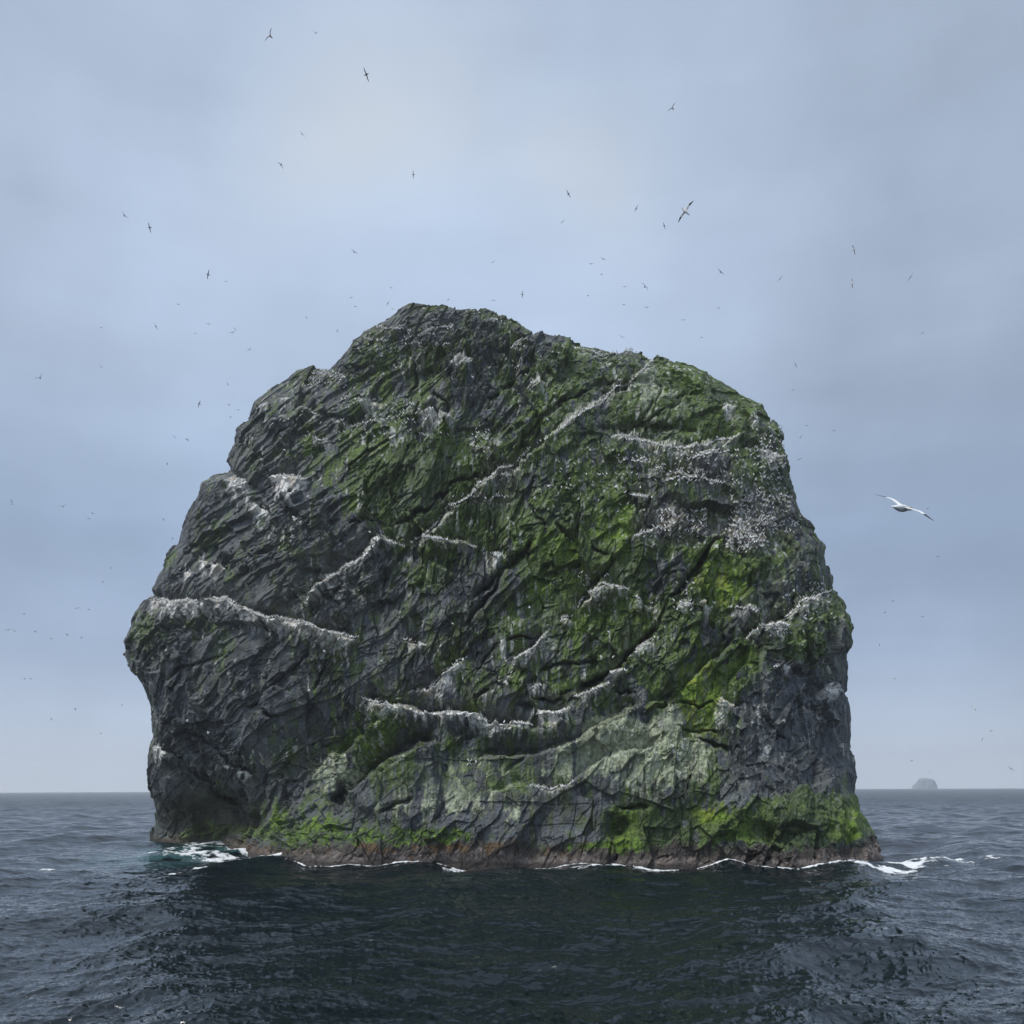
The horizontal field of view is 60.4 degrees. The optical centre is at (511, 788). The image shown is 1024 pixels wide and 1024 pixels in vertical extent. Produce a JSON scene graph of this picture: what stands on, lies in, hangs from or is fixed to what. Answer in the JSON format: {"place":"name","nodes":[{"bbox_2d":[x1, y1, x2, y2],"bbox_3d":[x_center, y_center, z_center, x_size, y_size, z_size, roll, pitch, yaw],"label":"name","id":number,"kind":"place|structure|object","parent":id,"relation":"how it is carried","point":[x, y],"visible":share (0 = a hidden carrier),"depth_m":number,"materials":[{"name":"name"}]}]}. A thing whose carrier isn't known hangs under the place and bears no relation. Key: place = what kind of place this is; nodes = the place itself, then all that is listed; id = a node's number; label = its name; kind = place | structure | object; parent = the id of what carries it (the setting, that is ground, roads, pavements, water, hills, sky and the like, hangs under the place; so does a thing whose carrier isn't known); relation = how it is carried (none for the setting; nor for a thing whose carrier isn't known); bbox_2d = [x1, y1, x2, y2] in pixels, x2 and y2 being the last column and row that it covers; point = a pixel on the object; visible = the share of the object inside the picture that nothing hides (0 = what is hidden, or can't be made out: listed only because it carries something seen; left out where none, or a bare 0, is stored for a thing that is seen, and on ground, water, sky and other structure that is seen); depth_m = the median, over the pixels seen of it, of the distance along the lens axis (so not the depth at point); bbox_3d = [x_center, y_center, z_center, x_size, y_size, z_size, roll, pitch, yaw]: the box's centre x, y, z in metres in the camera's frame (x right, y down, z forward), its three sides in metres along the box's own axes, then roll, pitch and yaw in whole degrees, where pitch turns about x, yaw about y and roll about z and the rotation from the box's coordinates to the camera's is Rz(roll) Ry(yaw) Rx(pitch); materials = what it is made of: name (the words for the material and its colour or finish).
{"place":"outdoors","nodes":[
{"label":"outdoors","id":0,"kind":"place"},
{"bbox_2d":[0,788,1023,1023],"bbox_3d":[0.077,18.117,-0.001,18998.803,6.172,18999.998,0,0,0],"label":"sea","id":1,"kind":"structure","parent":0,"point":[111,912],"depth_m":112.17,"materials":[{"name":"liquid"}]},
{"bbox_2d":[123,302,883,870],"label":"sea stack","id":2,"kind":"object","parent":1,"relation":"in","point":[659,752],"visible":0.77,"depth_m":233.37,"materials":[{"name":"grey stone"}]},
{"bbox_2d":[157,317,832,751],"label":"gannet colony","id":3,"kind":"object","parent":2,"relation":"on","point":[737,537],"visible":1,"depth_m":237.59,"materials":[{"name":"white"}]},
{"bbox_2d":[912,778,937,788],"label":"distant island","id":4,"kind":"structure","parent":1,"relation":"in","point":[924,783],"depth_m":8651.14,"materials":[{"name":"grey stone"}]},
{"bbox_2d":[0,0,1023,792],"label":"sky","id":5,"kind":"structure","parent":0,"point":[798,134],"materials":[{"name":"blue"}]},
{"bbox_2d":[678,201,692,221],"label":"flying gannet","id":6,"kind":"object","parent":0,"point":[685,210],"visible":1,"depth_m":70.95,"materials":[{"name":"white"}]},
{"bbox_2d":[875,494,931,519],"bbox_3d":[9.528,-6.858,21.499,1.000,0.177,1.848,-8,39,-34],"label":"flying gannet","id":7,"kind":"object","parent":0,"point":[899,507],"visible":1,"depth_m":21.41,"materials":[{"name":"white"}]}
]}

